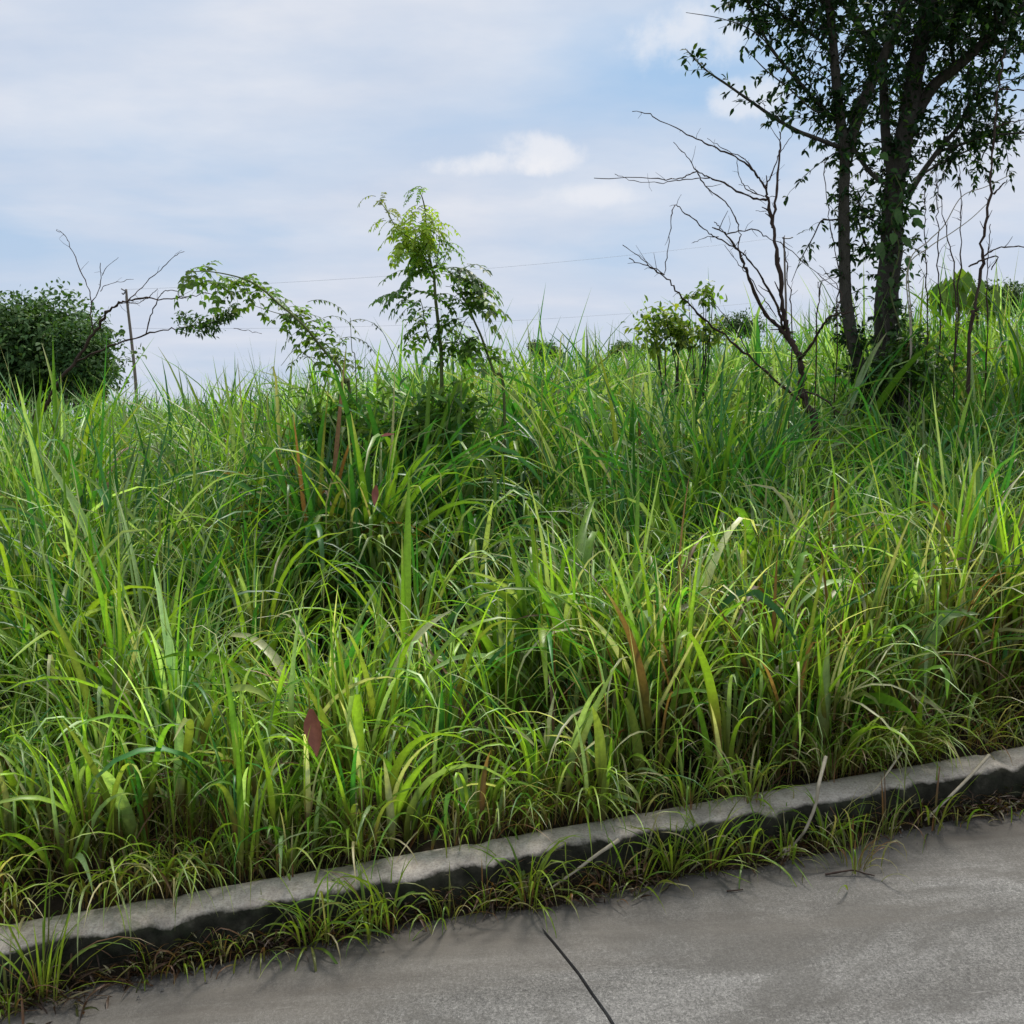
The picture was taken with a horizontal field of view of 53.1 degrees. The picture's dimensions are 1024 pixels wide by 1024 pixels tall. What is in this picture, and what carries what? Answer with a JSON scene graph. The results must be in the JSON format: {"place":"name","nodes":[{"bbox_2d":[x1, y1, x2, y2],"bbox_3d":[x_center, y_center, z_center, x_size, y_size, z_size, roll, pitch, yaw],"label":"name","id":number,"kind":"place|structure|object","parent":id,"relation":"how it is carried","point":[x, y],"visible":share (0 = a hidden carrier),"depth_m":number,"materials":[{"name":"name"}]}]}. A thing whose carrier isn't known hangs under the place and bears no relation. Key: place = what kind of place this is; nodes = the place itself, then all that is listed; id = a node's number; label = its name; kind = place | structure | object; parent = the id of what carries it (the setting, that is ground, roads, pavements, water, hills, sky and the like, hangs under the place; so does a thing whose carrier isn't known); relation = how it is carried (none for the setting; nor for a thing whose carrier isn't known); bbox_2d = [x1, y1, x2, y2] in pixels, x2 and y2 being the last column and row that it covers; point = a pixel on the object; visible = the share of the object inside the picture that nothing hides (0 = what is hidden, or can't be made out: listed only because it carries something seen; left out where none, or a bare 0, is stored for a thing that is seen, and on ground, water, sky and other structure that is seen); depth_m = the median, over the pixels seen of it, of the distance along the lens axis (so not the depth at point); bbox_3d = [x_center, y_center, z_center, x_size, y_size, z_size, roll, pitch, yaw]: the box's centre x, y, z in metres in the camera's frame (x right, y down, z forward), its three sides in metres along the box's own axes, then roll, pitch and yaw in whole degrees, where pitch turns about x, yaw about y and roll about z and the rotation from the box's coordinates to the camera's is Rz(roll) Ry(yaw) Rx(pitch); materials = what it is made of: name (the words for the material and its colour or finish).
{"place":"outdoors","nodes":[
{"label":"outdoors","id":0,"kind":"place"},
{"bbox_2d":[0,811,1023,1023],"bbox_3d":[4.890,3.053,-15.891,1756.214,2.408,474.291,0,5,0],"label":"road","id":1,"kind":"structure","parent":0,"point":[939,939],"depth_m":3.01,"materials":[{"name":"concrete"}]},
{"bbox_2d":[0,746,1023,994],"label":"kerb","id":2,"kind":"structure","parent":1,"relation":"on","point":[162,922],"depth_m":3.41,"materials":[{"name":"concrete"}]},
{"bbox_2d":[301,768,404,863],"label":"grass tuft","id":3,"kind":"object","parent":2,"relation":"on","point":[360,843],"visible":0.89,"depth_m":3.46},
{"bbox_2d":[411,785,502,857],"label":"grass tuft","id":4,"kind":"object","parent":2,"relation":"on","point":[440,823],"visible":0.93,"depth_m":3.49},
{"bbox_2d":[578,740,680,818],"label":"grass tuft","id":5,"kind":"object","parent":2,"relation":"on","point":[639,793],"visible":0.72,"depth_m":3.70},
{"bbox_2d":[628,721,754,819],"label":"grass tuft","id":6,"kind":"object","parent":2,"relation":"on","point":[688,793],"visible":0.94,"depth_m":3.66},
{"bbox_2d":[701,739,812,812],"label":"grass tuft","id":7,"kind":"object","parent":2,"relation":"on","point":[749,789],"visible":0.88,"depth_m":3.71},
{"bbox_2d":[771,712,888,781],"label":"grass tuft","id":8,"kind":"object","parent":2,"relation":"on","point":[830,762],"visible":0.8,"depth_m":3.85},
{"bbox_2d":[869,752,901,794],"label":"dry stalk","id":9,"kind":"object","parent":2,"relation":"on","point":[891,766],"visible":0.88,"depth_m":3.78,"materials":[{"name":"plant"}]},
{"bbox_2d":[828,690,966,768],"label":"grass tuft","id":10,"kind":"object","parent":2,"relation":"on","point":[873,744],"visible":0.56,"depth_m":3.92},
{"bbox_2d":[924,754,990,820],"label":"dry stalk","id":11,"kind":"object","parent":2,"relation":"on","point":[978,766],"visible":0.9,"depth_m":3.74,"materials":[{"name":"plant"}]},
{"bbox_2d":[0,800,1023,1002],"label":"gutter soil","id":12,"kind":"structure","parent":1,"relation":"on","point":[119,970],"depth_m":3.40,"materials":[{"name":"soil"}]},
{"bbox_2d":[0,933,64,1023],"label":"grass tuft","id":13,"kind":"object","parent":12,"relation":"on","point":[8,1000],"visible":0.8,"depth_m":2.98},
{"bbox_2d":[0,857,149,1002],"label":"grass tuft","id":14,"kind":"object","parent":12,"relation":"on","point":[47,967],"visible":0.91,"depth_m":2.99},
{"bbox_2d":[106,930,234,990],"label":"grass tuft","id":15,"kind":"object","parent":12,"relation":"on","point":[146,965],"visible":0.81,"depth_m":3.09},
{"bbox_2d":[152,928,245,978],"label":"grass tuft","id":16,"kind":"object","parent":12,"relation":"on","point":[186,967],"visible":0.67,"depth_m":3.10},
{"bbox_2d":[182,915,269,981],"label":"grass tuft","id":17,"kind":"object","parent":12,"relation":"on","point":[228,949],"visible":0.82,"depth_m":3.15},
{"bbox_2d":[211,893,309,978],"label":"grass tuft","id":18,"kind":"object","parent":12,"relation":"on","point":[263,948],"visible":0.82,"depth_m":3.14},
{"bbox_2d":[259,852,386,977],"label":"grass tuft","id":19,"kind":"object","parent":12,"relation":"on","point":[334,921],"visible":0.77,"depth_m":3.18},
{"bbox_2d":[259,857,396,949],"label":"grass tuft","id":20,"kind":"object","parent":12,"relation":"on","point":[327,929],"visible":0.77,"depth_m":3.18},
{"bbox_2d":[280,852,438,958],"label":"grass tuft","id":21,"kind":"object","parent":12,"relation":"on","point":[363,915],"visible":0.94,"depth_m":3.21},
{"bbox_2d":[304,848,433,935],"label":"grass tuft","id":22,"kind":"object","parent":12,"relation":"on","point":[383,907],"visible":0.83,"depth_m":3.23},
{"bbox_2d":[395,861,516,940],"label":"grass tuft","id":23,"kind":"object","parent":12,"relation":"on","point":[447,909],"visible":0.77,"depth_m":3.28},
{"bbox_2d":[449,850,538,919],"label":"grass tuft","id":24,"kind":"object","parent":12,"relation":"on","point":[485,894],"visible":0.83,"depth_m":3.33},
{"bbox_2d":[454,834,619,937],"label":"grass tuft","id":25,"kind":"object","parent":12,"relation":"on","point":[530,882],"visible":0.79,"depth_m":3.34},
{"bbox_2d":[513,861,606,904],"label":"grass tuft","id":26,"kind":"object","parent":12,"relation":"on","point":[571,894],"visible":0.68,"depth_m":3.36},
{"bbox_2d":[550,838,619,888],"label":"dry stalk","id":27,"kind":"object","parent":12,"relation":"on","point":[604,849],"visible":0.89,"depth_m":3.40,"materials":[{"name":"plant"}]},
{"bbox_2d":[557,833,670,903],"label":"grass tuft","id":28,"kind":"object","parent":12,"relation":"on","point":[612,888],"visible":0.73,"depth_m":3.42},
{"bbox_2d":[595,804,725,909],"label":"grass tuft","id":29,"kind":"object","parent":12,"relation":"on","point":[649,862],"visible":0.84,"depth_m":3.44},
{"bbox_2d":[615,816,747,894],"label":"grass tuft","id":30,"kind":"object","parent":12,"relation":"on","point":[666,862],"visible":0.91,"depth_m":3.47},
{"bbox_2d":[656,790,793,886],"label":"grass tuft","id":31,"kind":"object","parent":12,"relation":"on","point":[710,853],"visible":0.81,"depth_m":3.50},
{"bbox_2d":[704,805,827,888],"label":"grass tuft","id":32,"kind":"object","parent":12,"relation":"on","point":[752,840],"visible":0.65,"depth_m":3.52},
{"bbox_2d":[730,784,818,884],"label":"grass tuft","id":33,"kind":"object","parent":12,"relation":"on","point":[789,840],"visible":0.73,"depth_m":3.59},
{"bbox_2d":[776,787,880,851],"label":"grass tuft","id":34,"kind":"object","parent":12,"relation":"on","point":[820,822],"visible":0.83,"depth_m":3.59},
{"bbox_2d":[822,794,902,854],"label":"grass tuft","id":35,"kind":"object","parent":12,"relation":"on","point":[852,833],"visible":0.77,"depth_m":3.59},
{"bbox_2d":[851,769,938,849],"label":"grass tuft","id":36,"kind":"object","parent":12,"relation":"on","point":[896,815],"visible":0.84,"depth_m":3.68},
{"bbox_2d":[888,753,979,852],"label":"grass tuft","id":37,"kind":"object","parent":12,"relation":"on","point":[939,806],"visible":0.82,"depth_m":3.70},
{"bbox_2d":[0,783,1023,1023],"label":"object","id":38,"kind":"object","parent":1,"relation":"on","point":[989,807],"visible":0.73,"depth_m":3.33,"materials":[{"name":"plant"}]},
{"bbox_2d":[14,812,1023,1017],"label":"grit","id":39,"kind":"object","parent":1,"relation":"on","point":[900,835],"visible":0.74,"depth_m":3.25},
{"bbox_2d":[776,756,827,860],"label":"dry stalk","id":40,"kind":"object","parent":1,"relation":"on","point":[818,786],"visible":0.77,"depth_m":3.56,"materials":[{"name":"plant"}]},
{"bbox_2d":[825,869,874,875],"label":"root twig","id":41,"kind":"object","parent":1,"relation":"on","point":[836,872],"visible":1,"depth_m":3.42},
{"bbox_2d":[801,814,912,891],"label":"grass tuft","id":42,"kind":"object","parent":1,"relation":"on","point":[854,867],"visible":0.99,"depth_m":3.44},
{"bbox_2d":[928,805,992,829],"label":"grass tuft","id":43,"kind":"object","parent":1,"relation":"on","point":[970,815],"visible":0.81,"depth_m":3.70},
{"bbox_2d":[0,243,1023,958],"bbox_3d":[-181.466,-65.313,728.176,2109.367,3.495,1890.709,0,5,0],"label":"ground","id":44,"kind":"structure","parent":0,"point":[54,903],"depth_m":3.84,"materials":[{"name":"green plant"}]},
{"bbox_2d":[0,277,146,422],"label":"dark round tree","id":45,"kind":"object","parent":44,"relation":"on","point":[25,327],"visible":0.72,"depth_m":24.60,"materials":[{"name":"green plant"}]},
{"bbox_2d":[43,311,121,415],"bbox_3d":[-10.007,-2.810,23.885,1.726,3.720,1.920,-2,6,-19],"label":"dark small tree","id":46,"kind":"object","parent":44,"relation":"on","point":[68,342],"visible":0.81,"depth_m":23.41,"materials":[{"name":"green plant"}]},
{"bbox_2d":[0,457,171,751],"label":"broad grass clump","id":47,"kind":"object","parent":44,"relation":"on","point":[92,609],"visible":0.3,"depth_m":4.46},
{"bbox_2d":[1,345,184,554],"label":"broad grass clump","id":48,"kind":"object","parent":44,"relation":"on","point":[86,434],"visible":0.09,"depth_m":7.19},
{"bbox_2d":[0,555,191,765],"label":"broad grass clump","id":49,"kind":"object","parent":44,"relation":"on","point":[62,649],"visible":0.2,"depth_m":4.13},
{"bbox_2d":[121,288,137,403],"bbox_3d":[-14.027,-5.193,37.680,0.487,5.982,0.142,0,5,0],"label":"utility pole","id":50,"kind":"object","parent":44,"relation":"on","point":[131,341],"visible":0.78,"depth_m":37.55,"materials":[{"name":"brown wood"}]},
{"bbox_2d":[151,300,778,328],"bbox_3d":[-1.583,-7.654,39.469,25.350,1.482,0.009,-1,5,-9],"label":"power line","id":51,"kind":"object","parent":50,"relation":"attached to","point":[397,325],"visible":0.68,"depth_m":39.04,"materials":[{"name":"metal"}]},
{"bbox_2d":[32,230,261,421],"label":"dead shrub","id":52,"kind":"object","parent":44,"relation":"on","point":[220,318],"visible":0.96,"depth_m":6.98,"materials":[{"name":"brown plant"}]},
{"bbox_2d":[62,350,462,652],"bbox_3d":[-1.266,-0.047,5.757,1.956,1.843,2.098,5,7,43],"label":"broad grass clump","id":53,"kind":"object","parent":44,"relation":"on","point":[318,530],"visible":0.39,"depth_m":5.75,"materials":[{"name":"plant"}]},
{"bbox_2d":[205,358,341,497],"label":"broad grass clump","id":54,"kind":"object","parent":44,"relation":"on","point":[271,414],"visible":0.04,"depth_m":7.15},
{"bbox_2d":[174,260,382,463],"bbox_3d":[-1.533,-0.441,6.789,1.340,2.391,0.605,-1,5,-13],"label":"leaning sapling","id":55,"kind":"object","parent":44,"relation":"on","point":[297,321],"visible":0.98,"depth_m":6.69,"materials":[{"name":"green plant"}]},
{"bbox_2d":[250,814,362,884],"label":"grass tuft","id":56,"kind":"object","parent":44,"relation":"on","point":[292,855],"visible":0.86,"depth_m":3.40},
{"bbox_2d":[303,709,321,756],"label":"dead leaf","id":57,"kind":"object","parent":44,"relation":"on","point":[312,724],"visible":0.97,"depth_m":3.57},
{"bbox_2d":[228,404,422,639],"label":"broad grass clump","id":58,"kind":"object","parent":44,"relation":"on","point":[341,466],"visible":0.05,"depth_m":6.02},
{"bbox_2d":[274,368,403,488],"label":"leafy thicket","id":59,"kind":"object","parent":44,"relation":"on","point":[360,422],"visible":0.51,"depth_m":6.71,"materials":[{"name":"green plant"}]},
{"bbox_2d":[235,348,530,636],"bbox_3d":[-0.711,-0.046,5.995,1.832,1.763,1.630,1,5,14],"label":"broad grass clump","id":60,"kind":"object","parent":44,"relation":"on","point":[356,499],"visible":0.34,"depth_m":5.80,"materials":[{"name":"plant"}]},
{"bbox_2d":[268,367,501,648],"bbox_3d":[-0.692,-0.036,5.875,1.384,1.765,1.482,0,5,0],"label":"broad grass clump","id":61,"kind":"object","parent":44,"relation":"on","point":[421,526],"visible":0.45,"depth_m":5.76,"materials":[{"name":"plant"}]},
{"bbox_2d":[269,470,505,740],"bbox_3d":[-0.537,0.421,4.696,1.016,1.245,1.045,0,5,0],"label":"broad grass clump","id":62,"kind":"object","parent":44,"relation":"on","point":[404,580],"visible":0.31,"depth_m":4.66,"materials":[{"name":"plant"}]},
{"bbox_2d":[372,485,378,505],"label":"dead leaf","id":63,"kind":"object","parent":62,"relation":"attached to","point":[375,493],"visible":1,"depth_m":4.31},
{"bbox_2d":[269,352,555,607],"bbox_3d":[-0.668,-0.187,6.596,1.783,1.804,2.039,-1,5,-10],"label":"broad grass clump","id":64,"kind":"object","parent":44,"relation":"on","point":[376,437],"visible":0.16,"depth_m":6.44,"materials":[{"name":"plant"}]},
{"bbox_2d":[342,375,502,598],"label":"leafy thicket","id":65,"kind":"object","parent":44,"relation":"on","point":[419,407],"visible":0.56,"depth_m":6.83,"materials":[{"name":"green plant"}]},
{"bbox_2d":[358,186,523,581],"bbox_3d":[-0.469,-0.751,6.980,1.106,2.836,0.570,0,5,0],"label":"pinnate sapling","id":66,"kind":"object","parent":44,"relation":"on","point":[428,246],"visible":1,"depth_m":6.87,"materials":[{"name":"green plant"}]},
{"bbox_2d":[359,372,598,594],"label":"broad grass clump","id":67,"kind":"object","parent":44,"relation":"on","point":[459,451],"visible":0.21,"depth_m":6.88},
{"bbox_2d":[382,423,600,636],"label":"broad grass clump","id":68,"kind":"object","parent":44,"relation":"on","point":[485,533],"visible":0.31,"depth_m":6.06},
{"bbox_2d":[414,560,625,749],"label":"broad grass clump","id":69,"kind":"object","parent":44,"relation":"on","point":[487,646],"visible":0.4,"depth_m":4.46,"materials":[{"name":"plant"}]},
{"bbox_2d":[420,323,622,548],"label":"broad grass clump","id":70,"kind":"object","parent":44,"relation":"on","point":[524,441],"visible":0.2,"depth_m":7.58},
{"bbox_2d":[526,339,564,366],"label":"distant bush","id":71,"kind":"object","parent":44,"relation":"on","point":[552,347],"visible":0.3,"depth_m":49.10,"materials":[{"name":"green plant"}]},
{"bbox_2d":[461,480,647,719],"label":"broad grass clump","id":72,"kind":"object","parent":44,"relation":"on","point":[522,603],"visible":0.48,"depth_m":4.50,"materials":[{"name":"plant"}]},
{"bbox_2d":[450,345,690,568],"bbox_3d":[0.369,-0.193,6.402,1.598,1.737,1.940,0,5,0],"label":"broad grass clump","id":73,"kind":"object","parent":44,"relation":"on","point":[560,519],"visible":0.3,"depth_m":6.27,"materials":[{"name":"plant"}]},
{"bbox_2d":[609,339,642,362],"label":"distant bush","id":74,"kind":"object","parent":44,"relation":"on","point":[622,344],"visible":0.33,"depth_m":44.19,"materials":[{"name":"green plant"}]},
{"bbox_2d":[520,363,781,482],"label":"broad grass clump","id":75,"kind":"object","parent":44,"relation":"on","point":[645,386],"visible":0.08,"depth_m":7.34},
{"bbox_2d":[621,295,730,409],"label":"yellow green shrub","id":76,"kind":"object","parent":44,"relation":"on","point":[684,332],"visible":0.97,"depth_m":10.77,"materials":[{"name":"green plant"}]},
{"bbox_2d":[679,279,727,402],"bbox_3d":[2.011,-1.330,10.900,0.542,2.270,0.317,0,5,0],"label":"green sapling","id":77,"kind":"object","parent":44,"relation":"on","point":[705,293],"visible":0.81,"depth_m":10.83,"materials":[{"name":"green plant"}]},
{"bbox_2d":[556,369,858,571],"bbox_3d":[1.069,-0.074,6.148,1.715,1.535,1.724,0,5,0],"label":"broad grass clump","id":78,"kind":"object","parent":44,"relation":"on","point":[670,493],"visible":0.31,"depth_m":5.92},
{"bbox_2d":[595,111,857,491],"bbox_3d":[1.374,-1.091,6.849,1.996,3.168,1.013,-2,6,-22],"label":"bare shrub","id":79,"kind":"object","parent":44,"relation":"on","point":[783,329],"visible":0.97,"depth_m":6.96,"materials":[{"name":"wood"}]},
{"bbox_2d":[713,307,770,354],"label":"distant bush","id":80,"kind":"object","parent":44,"relation":"on","point":[737,323],"visible":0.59,"depth_m":54.05,"materials":[{"name":"green plant"}]},
{"bbox_2d":[640,435,908,626],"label":"broad grass clump","id":81,"kind":"object","parent":44,"relation":"on","point":[753,549],"visible":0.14,"depth_m":4.83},
{"bbox_2d":[782,237,792,342],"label":"utility pole","id":82,"kind":"object","parent":44,"relation":"on","point":[785,289],"visible":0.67,"depth_m":41.29,"materials":[{"name":"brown wood"}]},
{"bbox_2d":[148,237,779,288],"bbox_3d":[-1.583,-9.597,39.292,25.350,2.582,0.009,-1,5,-9],"label":"power line","id":83,"kind":"object","parent":82,"relation":"attached to","point":[499,267],"visible":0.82,"depth_m":39.67,"materials":[{"name":"metal"}]},
{"bbox_2d":[781,235,797,467],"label":"thin stem","id":84,"kind":"object","parent":44,"relation":"on","point":[791,312],"visible":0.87,"depth_m":7.90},
{"bbox_2d":[814,280,824,408],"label":"thin stem","id":85,"kind":"object","parent":44,"relation":"on","point":[816,312],"visible":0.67,"depth_m":8.02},
{"bbox_2d":[823,157,841,454],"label":"thin stem","id":86,"kind":"object","parent":44,"relation":"on","point":[836,300],"visible":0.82,"depth_m":8.20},
{"bbox_2d":[678,0,1023,478],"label":"broadleaf tree","id":87,"kind":"object","parent":44,"relation":"on","point":[929,29],"visible":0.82,"depth_m":8.08,"materials":[{"name":"green plant"}]},
{"bbox_2d":[857,147,938,425],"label":"climbing vine","id":88,"kind":"object","parent":87,"relation":"attached to","point":[898,216],"visible":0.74,"depth_m":8.08,"materials":[{"name":"green plant"}]},
{"bbox_2d":[794,387,1023,526],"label":"broad grass clump","id":89,"kind":"object","parent":44,"relation":"on","point":[866,405],"visible":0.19,"depth_m":6.28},
{"bbox_2d":[808,361,1011,568],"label":"broad grass clump","id":90,"kind":"object","parent":44,"relation":"on","point":[870,433],"visible":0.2,"depth_m":6.46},
{"bbox_2d":[855,320,978,477],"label":"undergrowth bush","id":91,"kind":"object","parent":44,"relation":"on","point":[916,366],"visible":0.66,"depth_m":8.05,"materials":[{"name":"green plant"}]},
{"bbox_2d":[919,188,928,402],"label":"thin stem","id":92,"kind":"object","parent":44,"relation":"on","point":[926,274],"visible":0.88,"depth_m":8.10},
{"bbox_2d":[838,383,1023,629],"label":"broad grass clump","id":93,"kind":"object","parent":44,"relation":"on","point":[976,480],"visible":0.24,"depth_m":4.99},
{"bbox_2d":[931,172,950,428],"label":"thin stem","id":94,"kind":"object","parent":44,"relation":"on","point":[938,275],"visible":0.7,"depth_m":8.18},
{"bbox_2d":[921,277,965,342],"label":"drooping leaf plant","id":95,"kind":"object","parent":44,"relation":"on","point":[943,290],"visible":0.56,"depth_m":10.30,"materials":[{"name":"green plant"}]},
{"bbox_2d":[928,178,958,442],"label":"thin stem","id":96,"kind":"object","parent":44,"relation":"on","point":[954,279],"visible":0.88,"depth_m":7.90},
{"bbox_2d":[906,204,986,455],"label":"thin stem","id":97,"kind":"object","parent":44,"relation":"on","point":[909,308],"visible":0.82,"depth_m":7.90,"materials":[{"name":"plant"}]},
{"bbox_2d":[953,167,963,403],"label":"thin stem","id":98,"kind":"object","parent":44,"relation":"on","point":[960,262],"visible":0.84,"depth_m":7.98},
{"bbox_2d":[907,173,1013,454],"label":"thin stem","id":99,"kind":"object","parent":44,"relation":"on","point":[922,246],"visible":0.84,"depth_m":7.98,"materials":[{"name":"plant"}]},
{"bbox_2d":[937,268,984,349],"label":"drooping leaf plant","id":100,"kind":"object","parent":44,"relation":"on","point":[967,278],"visible":0.55,"depth_m":10.20,"materials":[{"name":"green plant"}]},
{"bbox_2d":[960,288,1002,386],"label":"drooping leaf plant","id":101,"kind":"object","parent":44,"relation":"on","point":[972,298],"visible":0.45,"depth_m":10.30,"materials":[{"name":"green plant"}]},
{"bbox_2d":[983,224,991,424],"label":"thin stem","id":102,"kind":"object","parent":44,"relation":"on","point":[989,245],"visible":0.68,"depth_m":8.11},
{"bbox_2d":[965,48,1023,490],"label":"bare sapling","id":103,"kind":"object","parent":44,"relation":"on","point":[970,329],"visible":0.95,"depth_m":7.48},
{"bbox_2d":[967,277,1023,321],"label":"distant bush","id":104,"kind":"object","parent":44,"relation":"on","point":[1003,292],"visible":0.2,"depth_m":38.92,"materials":[{"name":"green plant"}]},
{"bbox_2d":[1001,282,1023,327],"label":"distant bush","id":105,"kind":"object","parent":44,"relation":"on","point":[1017,289],"visible":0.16,"depth_m":39.03,"materials":[{"name":"green plant"}]},
{"bbox_2d":[0,0,1023,415],"label":"sky","id":106,"kind":"structure","parent":0,"point":[248,137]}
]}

